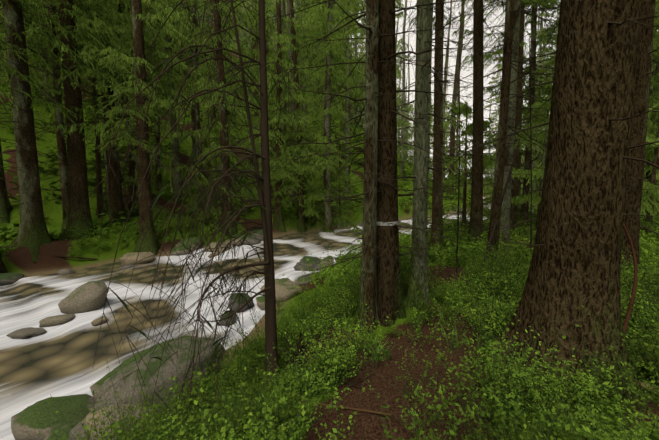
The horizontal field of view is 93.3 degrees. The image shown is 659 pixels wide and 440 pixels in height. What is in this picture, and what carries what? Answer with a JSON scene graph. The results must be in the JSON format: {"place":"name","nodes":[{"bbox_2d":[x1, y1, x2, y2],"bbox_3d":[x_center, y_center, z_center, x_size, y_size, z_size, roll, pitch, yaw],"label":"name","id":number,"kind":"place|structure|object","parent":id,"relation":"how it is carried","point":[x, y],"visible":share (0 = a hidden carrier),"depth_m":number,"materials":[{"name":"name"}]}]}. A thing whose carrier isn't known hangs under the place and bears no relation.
{"place":"outdoors","nodes":[
{"label":"outdoors","id":0,"kind":"place"},
{"bbox_2d":[0,197,534,439],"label":"stream water","id":1,"kind":"structure","parent":0,"point":[56,361],"depth_m":7.09,"materials":[{"name":"white liquid"}]},
{"bbox_2d":[0,0,658,439],"bbox_3d":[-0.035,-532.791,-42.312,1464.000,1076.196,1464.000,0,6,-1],"label":"forest ground","id":2,"kind":"structure","parent":0,"point":[16,260],"depth_m":6.82,"materials":[{"name":"green plant"}]},
{"bbox_2d":[0,66,45,119],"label":"spruce","id":3,"kind":"object","parent":2,"relation":"on","point":[37,114],"visible":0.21,"depth_m":16.21,"materials":[{"name":"green plant"}]},
{"bbox_2d":[1,8,53,104],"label":"spruce","id":4,"kind":"object","parent":2,"relation":"on","point":[44,90],"visible":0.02,"depth_m":19.48,"materials":[{"name":"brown plant"}]},
{"bbox_2d":[0,0,80,224],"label":"spruce","id":5,"kind":"object","parent":2,"relation":"on","point":[4,198],"visible":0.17,"depth_m":12.42,"materials":[{"name":"green plant"}]},
{"bbox_2d":[0,0,101,272],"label":"spruce","id":6,"kind":"object","parent":2,"relation":"on","point":[55,91],"visible":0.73,"depth_m":10.41,"materials":[{"name":"green plant"}]},
{"bbox_2d":[0,0,132,231],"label":"spruce","id":7,"kind":"object","parent":2,"relation":"on","point":[62,160],"visible":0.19,"depth_m":12.90,"materials":[{"name":"green plant"}]},
{"bbox_2d":[0,0,139,261],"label":"spruce","id":8,"kind":"object","parent":2,"relation":"on","point":[33,234],"visible":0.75,"depth_m":10.69,"materials":[{"name":"green plant"}]},
{"bbox_2d":[5,0,153,218],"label":"spruce","id":9,"kind":"object","parent":2,"relation":"on","point":[100,205],"visible":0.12,"depth_m":13.89,"materials":[{"name":"green plant"}]},
{"bbox_2d":[0,0,174,239],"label":"spruce","id":10,"kind":"object","parent":2,"relation":"on","point":[78,196],"visible":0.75,"depth_m":11.96,"materials":[{"name":"green plant"}]},
{"bbox_2d":[28,0,156,192],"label":"slope spruce","id":11,"kind":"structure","parent":2,"relation":"on","point":[105,157],"depth_m":15.93,"materials":[{"name":"brown plant"}]},
{"bbox_2d":[43,1,161,159],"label":"slope spruce","id":12,"kind":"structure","parent":2,"relation":"on","point":[112,21],"depth_m":17.59,"materials":[{"name":"green plant"}]},
{"bbox_2d":[35,0,179,223],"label":"spruce","id":13,"kind":"object","parent":2,"relation":"on","point":[116,197],"visible":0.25,"depth_m":14.50,"materials":[{"name":"green plant"}]},
{"bbox_2d":[85,8,166,116],"bbox_3d":[-14.717,-22.991,20.206,6.224,32.441,6.335,2,6,20],"label":"spruce","id":14,"kind":"object","parent":2,"relation":"on","point":[117,102],"depth_m":21.36,"materials":[{"name":"green plant"}]},
{"bbox_2d":[80,0,188,217],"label":"spruce","id":15,"kind":"object","parent":2,"relation":"on","point":[135,213],"visible":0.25,"depth_m":15.08,"materials":[{"name":"green plant"}]},
{"bbox_2d":[101,111,169,214],"bbox_3d":[-9.660,-2.873,15.765,3.479,5.533,3.194,0,6,-1],"label":"young spruce","id":16,"kind":"object","parent":2,"relation":"on","point":[125,171],"visible":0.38,"depth_m":15.32,"materials":[{"name":"green plant"}]},
{"bbox_2d":[46,0,234,255],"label":"spruce","id":17,"kind":"object","parent":2,"relation":"on","point":[145,194],"visible":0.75,"depth_m":12.34,"materials":[{"name":"green plant"}]},
{"bbox_2d":[82,0,212,191],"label":"spruce","id":18,"kind":"object","parent":2,"relation":"on","point":[158,177],"visible":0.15,"depth_m":17.05,"materials":[{"name":"green plant"}]},
{"bbox_2d":[126,0,213,168],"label":"slope spruce","id":19,"kind":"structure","parent":2,"relation":"on","point":[174,66],"depth_m":19.85,"materials":[{"name":"green plant"}]},
{"bbox_2d":[131,1,222,162],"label":"slope spruce","id":20,"kind":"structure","parent":2,"relation":"on","point":[193,128],"depth_m":21.05,"materials":[{"name":"brown plant"}]},
{"bbox_2d":[125,0,229,204],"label":"spruce","id":21,"kind":"object","parent":2,"relation":"on","point":[177,180],"visible":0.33,"depth_m":16.83,"materials":[{"name":"green plant"}]},
{"bbox_2d":[123,0,252,211],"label":"spruce","id":22,"kind":"object","parent":2,"relation":"on","point":[192,2],"visible":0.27,"depth_m":16.57,"materials":[{"name":"green plant"}]},
{"bbox_2d":[173,0,239,86],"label":"spruce","id":23,"kind":"object","parent":2,"relation":"on","point":[208,21],"depth_m":29.97,"materials":[{"name":"green plant"}]},
{"bbox_2d":[185,1,233,42],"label":"spruce","id":24,"kind":"object","parent":2,"relation":"on","point":[213,18],"depth_m":36.04,"materials":[{"name":"green plant"}]},
{"bbox_2d":[182,1,247,122],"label":"spruce","id":25,"kind":"object","parent":2,"relation":"on","point":[227,77],"visible":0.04,"depth_m":25.90,"materials":[{"name":"green plant"}]},
{"bbox_2d":[150,0,286,237],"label":"spruce","id":26,"kind":"object","parent":2,"relation":"on","point":[223,122],"visible":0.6,"depth_m":14.54,"materials":[{"name":"green plant"}]},
{"bbox_2d":[228,1,252,43],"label":"spruce","id":27,"kind":"object","parent":2,"relation":"on","point":[244,26],"depth_m":42.13,"materials":[{"name":"green plant"}]},
{"bbox_2d":[79,0,407,433],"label":"dead tree","id":28,"kind":"object","parent":2,"relation":"on","point":[264,204],"visible":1,"depth_m":3.09,"materials":[{"name":"brown wood"}]},
{"bbox_2d":[212,0,286,166],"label":"slope spruce","id":29,"kind":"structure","parent":2,"relation":"on","point":[252,19],"depth_m":22.77,"materials":[{"name":"green plant"}]},
{"bbox_2d":[226,1,293,133],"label":"spruce","id":30,"kind":"object","parent":2,"relation":"on","point":[256,92],"visible":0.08,"depth_m":27.26,"materials":[{"name":"green plant"}]},
{"bbox_2d":[0,206,533,439],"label":"boulders","id":31,"kind":"object","parent":2,"relation":"on","point":[43,418],"visible":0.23,"depth_m":4.03,"materials":[{"name":"grey stone"}]},
{"bbox_2d":[224,0,309,200],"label":"slope spruce","id":32,"kind":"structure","parent":2,"relation":"on","point":[249,49],"depth_m":20.09,"materials":[{"name":"green plant"}]},
{"bbox_2d":[237,113,299,223],"bbox_3d":[-3.704,-2.818,18.184,3.291,6.959,4.547,-5,8,-45],"label":"young spruce","id":33,"kind":"object","parent":2,"relation":"on","point":[285,204],"visible":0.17,"depth_m":17.86,"materials":[{"name":"green plant"}]},
{"bbox_2d":[245,3,304,170],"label":"slope spruce","id":34,"kind":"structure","parent":2,"relation":"on","point":[268,27],"depth_m":21.87,"materials":[{"name":"green plant"}]},
{"bbox_2d":[236,0,327,231],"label":"spruce","id":35,"kind":"object","parent":2,"relation":"on","point":[278,222],"visible":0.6,"depth_m":16.27,"materials":[{"name":"green plant"}]},
{"bbox_2d":[244,0,330,161],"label":"slope spruce","id":36,"kind":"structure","parent":2,"relation":"on","point":[284,13],"depth_m":23.32,"materials":[{"name":"green plant"}]},
{"bbox_2d":[274,0,313,102],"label":"spruce","id":37,"kind":"object","parent":2,"relation":"on","point":[300,36],"depth_m":34.99,"materials":[{"name":"green plant"}]},
{"bbox_2d":[266,0,335,207],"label":"slope spruce","id":38,"kind":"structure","parent":2,"relation":"on","point":[288,51],"depth_m":20.25,"materials":[{"name":"green plant"}]},
{"bbox_2d":[270,0,335,125],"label":"spruce","id":39,"kind":"object","parent":2,"relation":"on","point":[317,113],"depth_m":32.19,"materials":[{"name":"green plant"}]},
{"bbox_2d":[253,0,357,232],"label":"spruce","id":40,"kind":"object","parent":2,"relation":"on","point":[301,227],"visible":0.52,"depth_m":16.43,"materials":[{"name":"green plant"}]},
{"bbox_2d":[275,0,341,185],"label":"slope spruce","id":41,"kind":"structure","parent":2,"relation":"on","point":[305,122],"depth_m":23.17,"materials":[{"name":"green plant"}]},
{"bbox_2d":[281,0,339,142],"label":"slope spruce","id":42,"kind":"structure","parent":2,"relation":"on","point":[301,106],"depth_m":26.29,"materials":[{"name":"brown plant"}]},
{"bbox_2d":[293,145,336,232],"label":"young spruce","id":43,"kind":"object","parent":2,"relation":"on","point":[309,188],"visible":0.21,"depth_m":17.91,"materials":[{"name":"green plant"}]},
{"bbox_2d":[273,0,364,231],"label":"spruce","id":44,"kind":"object","parent":2,"relation":"on","point":[327,189],"visible":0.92,"depth_m":16.69,"materials":[{"name":"green plant"}]},
{"bbox_2d":[296,0,359,181],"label":"slope spruce","id":45,"kind":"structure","parent":2,"relation":"on","point":[323,60],"depth_m":24.36,"materials":[{"name":"green plant"}]},
{"bbox_2d":[0,8,658,439],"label":"bilberry undergrowth","id":46,"kind":"object","parent":2,"relation":"on","point":[246,412],"visible":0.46,"depth_m":2.64,"materials":[{"name":"green plant"}]},
{"bbox_2d":[297,0,362,127],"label":"slope spruce","id":47,"kind":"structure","parent":2,"relation":"on","point":[334,90],"depth_m":22.82,"materials":[{"name":"green plant"}]},
{"bbox_2d":[5,19,657,439],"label":"dead wood","id":48,"kind":"object","parent":2,"relation":"on","point":[627,319],"visible":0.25,"depth_m":3.24,"materials":[{"name":"brown wood"}]},
{"bbox_2d":[298,4,364,175],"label":"slope spruce","id":49,"kind":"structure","parent":2,"relation":"on","point":[331,85],"depth_m":25.65,"materials":[{"name":"green plant"}]},
{"bbox_2d":[304,0,364,203],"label":"slope spruce","id":50,"kind":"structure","parent":2,"relation":"on","point":[336,18],"depth_m":22.80,"materials":[{"name":"green plant"}]},
{"bbox_2d":[309,0,364,169],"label":"slope spruce","id":51,"kind":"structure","parent":2,"relation":"on","point":[350,56],"depth_m":27.13,"materials":[{"name":"green plant"}]},
{"bbox_2d":[314,0,365,132],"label":"spruce","id":52,"kind":"object","parent":2,"relation":"on","point":[358,55],"depth_m":34.02,"materials":[{"name":"green plant"}]},
{"bbox_2d":[323,129,361,231],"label":"young spruce","id":53,"kind":"object","parent":2,"relation":"on","point":[342,206],"visible":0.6,"depth_m":18.95,"materials":[{"name":"green plant"}]},
{"bbox_2d":[335,0,365,115],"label":"spruce","id":54,"kind":"object","parent":2,"relation":"on","point":[354,54],"depth_m":51.34,"materials":[{"name":"green plant"}]},
{"bbox_2d":[338,0,365,128],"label":"spruce","id":55,"kind":"object","parent":2,"relation":"on","point":[355,120],"depth_m":37.83,"materials":[{"name":"green plant"}]},
{"bbox_2d":[341,1,365,116],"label":"spruce","id":56,"kind":"object","parent":2,"relation":"on","point":[361,49],"depth_m":44.55,"materials":[{"name":"green plant"}]},
{"bbox_2d":[357,13,365,126],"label":"spruce","id":57,"kind":"object","parent":2,"relation":"on","point":[362,41],"depth_m":60.22,"materials":[{"name":"green plant"}]},
{"bbox_2d":[237,0,505,326],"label":"spruce","id":58,"kind":"object","parent":2,"relation":"on","point":[389,288],"visible":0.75,"depth_m":3.70,"materials":[{"name":"brown plant"}]},
{"bbox_2d":[258,0,503,334],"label":"spruce","id":59,"kind":"object","parent":2,"relation":"on","point":[368,291],"visible":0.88,"depth_m":3.57,"materials":[{"name":"brown plant"}]},
{"bbox_2d":[395,0,412,146],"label":"spruce","id":60,"kind":"object","parent":2,"relation":"on","point":[400,15],"depth_m":44.65,"materials":[{"name":"green plant"}]},
{"bbox_2d":[396,41,414,152],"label":"spruce","id":61,"kind":"object","parent":2,"relation":"on","point":[398,96],"depth_m":57.94,"materials":[{"name":"green plant"}]},
{"bbox_2d":[397,71,413,159],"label":"spruce","id":62,"kind":"object","parent":2,"relation":"on","point":[406,121],"depth_m":73.49,"materials":[{"name":"green plant"}]},
{"bbox_2d":[397,3,414,159],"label":"spruce","id":63,"kind":"object","parent":2,"relation":"on","point":[412,116],"depth_m":48.83,"materials":[{"name":"green plant"}]},
{"bbox_2d":[396,0,433,179],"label":"spruce","id":64,"kind":"object","parent":2,"relation":"on","point":[402,149],"visible":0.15,"depth_m":29.07,"materials":[{"name":"green plant"}]},
{"bbox_2d":[330,0,502,309],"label":"spruce","id":65,"kind":"object","parent":2,"relation":"on","point":[418,276],"visible":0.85,"depth_m":3.94,"materials":[{"name":"grey plant"}]},
{"bbox_2d":[405,110,432,165],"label":"spruce","id":66,"kind":"object","parent":2,"relation":"on","point":[430,159],"depth_m":42.04,"materials":[{"name":"green plant"}]},
{"bbox_2d":[350,0,500,261],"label":"spruce","id":67,"kind":"object","parent":2,"relation":"on","point":[431,39],"visible":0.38,"depth_m":6.27,"materials":[{"name":"brown plant"}]},
{"bbox_2d":[411,99,449,171],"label":"spruce","id":68,"kind":"object","parent":2,"relation":"on","point":[429,141],"depth_m":55.75,"materials":[{"name":"green plant"}]},
{"bbox_2d":[430,5,463,170],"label":"spruce","id":69,"kind":"object","parent":2,"relation":"on","point":[446,86],"depth_m":44.67,"materials":[{"name":"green plant"}]},
{"bbox_2d":[396,0,500,254],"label":"spruce","id":70,"kind":"object","parent":2,"relation":"on","point":[438,57],"visible":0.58,"depth_m":8.04,"materials":[{"name":"brown plant"}]},
{"bbox_2d":[445,57,456,175],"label":"spruce","id":71,"kind":"object","parent":2,"relation":"on","point":[449,113],"depth_m":66.71,"materials":[{"name":"green plant"}]},
{"bbox_2d":[412,0,490,196],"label":"spruce","id":72,"kind":"object","parent":2,"relation":"on","point":[444,109],"depth_m":31.57,"materials":[{"name":"green plant"}]},
{"bbox_2d":[428,1,485,199],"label":"spruce","id":73,"kind":"object","parent":2,"relation":"on","point":[454,102],"visible":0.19,"depth_m":27.07,"materials":[{"name":"green plant"}]},
{"bbox_2d":[428,22,490,191],"bbox_3d":[14.847,-17.602,34.955,7.876,30.407,7.460,0,6,-1],"label":"spruce","id":74,"kind":"object","parent":2,"relation":"on","point":[457,133],"depth_m":35.72,"materials":[{"name":"green plant"}]},
{"bbox_2d":[409,104,512,243],"bbox_3d":[4.747,-1.480,11.180,4.080,5.835,2.226,0,6,-1],"label":"young spruce","id":75,"kind":"object","parent":2,"relation":"on","point":[450,181],"visible":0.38,"depth_m":11.08,"materials":[{"name":"green plant"}]},
{"bbox_2d":[409,0,559,234],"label":"spruce","id":76,"kind":"object","parent":2,"relation":"on","point":[514,192],"visible":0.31,"depth_m":10.44,"materials":[{"name":"brown plant"}]},
{"bbox_2d":[432,0,547,252],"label":"spruce","id":77,"kind":"object","parent":2,"relation":"on","point":[478,121],"visible":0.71,"depth_m":8.59,"materials":[{"name":"brown plant"}]},
{"bbox_2d":[483,69,497,187],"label":"spruce","id":78,"kind":"object","parent":2,"relation":"on","point":[491,99],"depth_m":75.21,"materials":[{"name":"green plant"}]},
{"bbox_2d":[484,56,502,170],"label":"spruce","id":79,"kind":"object","parent":2,"relation":"on","point":[500,76],"depth_m":65.77,"materials":[{"name":"green plant"}]},
{"bbox_2d":[484,38,503,183],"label":"spruce","id":80,"kind":"object","parent":2,"relation":"on","point":[489,174],"depth_m":61.99,"materials":[{"name":"green plant"}]},
{"bbox_2d":[487,66,501,173],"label":"spruce","id":81,"kind":"object","parent":2,"relation":"on","point":[500,67],"depth_m":57.41,"materials":[{"name":"green plant"}]},
{"bbox_2d":[441,0,555,265],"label":"spruce","id":82,"kind":"object","parent":2,"relation":"on","point":[501,149],"visible":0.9,"depth_m":5.44,"materials":[{"name":"brown plant"}]},
{"bbox_2d":[443,0,558,225],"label":"spruce","id":83,"kind":"object","parent":2,"relation":"on","point":[527,161],"visible":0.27,"depth_m":10.87,"materials":[{"name":"green plant"}]},
{"bbox_2d":[446,0,555,258],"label":"spruce","id":84,"kind":"object","parent":2,"relation":"on","point":[505,212],"visible":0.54,"depth_m":7.74,"materials":[{"name":"brown plant"}]},
{"bbox_2d":[483,66,549,222],"bbox_3d":[8.538,-2.947,13.602,4.215,7.842,4.614,3,6,25],"label":"young spruce","id":85,"kind":"object","parent":2,"relation":"on","point":[519,185],"visible":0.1,"depth_m":13.72,"materials":[{"name":"green plant"}]},
{"bbox_2d":[510,99,550,243],"bbox_3d":[6.680,-1.381,9.847,2.579,5.019,3.580,0,6,-1],"label":"young spruce","id":86,"kind":"object","parent":2,"relation":"on","point":[523,198],"visible":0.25,"depth_m":9.91,"materials":[{"name":"green plant"}]},
{"bbox_2d":[521,29,551,189],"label":"spruce","id":87,"kind":"object","parent":2,"relation":"on","point":[535,79],"depth_m":46.21,"materials":[{"name":"green plant"}]},
{"bbox_2d":[521,0,553,194],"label":"spruce","id":88,"kind":"object","parent":2,"relation":"on","point":[535,188],"depth_m":37.60,"materials":[{"name":"green plant"}]},
{"bbox_2d":[522,29,557,163],"bbox_3d":[22.799,-14.072,30.832,7.098,25.146,6.780,-5,8,-43],"label":"spruce","id":89,"kind":"object","parent":2,"relation":"on","point":[547,126],"depth_m":31.98,"materials":[{"name":"green plant"}]},
{"bbox_2d":[422,0,658,400],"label":"spruce","id":90,"kind":"object","parent":2,"relation":"on","point":[576,254],"visible":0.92,"depth_m":2.38,"materials":[{"name":"brown plant"}]},
{"bbox_2d":[522,0,560,190],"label":"spruce","id":91,"kind":"object","parent":2,"relation":"on","point":[539,64],"depth_m":34.65,"materials":[{"name":"green plant"}]},
{"bbox_2d":[519,0,658,185],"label":"spruce","id":92,"kind":"object","parent":2,"relation":"on","point":[650,123],"visible":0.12,"depth_m":10.30,"materials":[{"name":"green plant"}]},
{"bbox_2d":[530,174,658,230],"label":"young spruce","id":93,"kind":"object","parent":2,"relation":"on","point":[534,212],"depth_m":10.93,"materials":[{"name":"green plant"}]},
{"bbox_2d":[531,0,658,273],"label":"spruce","id":94,"kind":"object","parent":2,"relation":"on","point":[634,188],"visible":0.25,"depth_m":5.27,"materials":[{"name":"brown plant"}]},
{"bbox_2d":[536,0,658,179],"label":"spruce","id":95,"kind":"object","parent":2,"relation":"on","point":[653,81],"depth_m":10.34,"materials":[{"name":"green plant"}]},
{"bbox_2d":[544,1,658,201],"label":"spruce","id":96,"kind":"object","parent":2,"relation":"on","point":[655,85],"visible":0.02,"depth_m":10.12,"materials":[{"name":"green plant"}]},
{"bbox_2d":[640,102,658,241],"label":"young spruce","id":97,"kind":"object","parent":2,"relation":"on","point":[652,154],"visible":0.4,"depth_m":8.43,"materials":[{"name":"green plant"}]},
{"bbox_2d":[640,140,658,242],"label":"young spruce","id":98,"kind":"object","parent":2,"relation":"on","point":[648,169],"visible":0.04,"depth_m":8.70,"materials":[{"name":"green plant"}]},
{"bbox_2d":[641,10,658,221],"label":"spruce","id":99,"kind":"object","parent":2,"relation":"on","point":[648,178],"visible":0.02,"depth_m":11.62,"materials":[{"name":"green plant"}]},
{"bbox_2d":[196,0,558,192],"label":"forest mist","id":100,"kind":"structure","parent":0,"point":[451,64],"depth_m":49.97,"materials":[{"name":"white"}]},
{"bbox_2d":[355,0,410,120],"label":"spruce","id":101,"kind":"object","parent":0,"point":[397,5],"depth_m":35.83,"materials":[{"name":"green plant"}]},
{"bbox_2d":[350,0,657,178],"bbox_3d":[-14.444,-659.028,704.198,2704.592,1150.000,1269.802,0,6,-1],"label":"sky","id":102,"kind":"structure","parent":0,"point":[465,72],"depth_m":611.87,"materials":[{"name":"white"}]}
]}

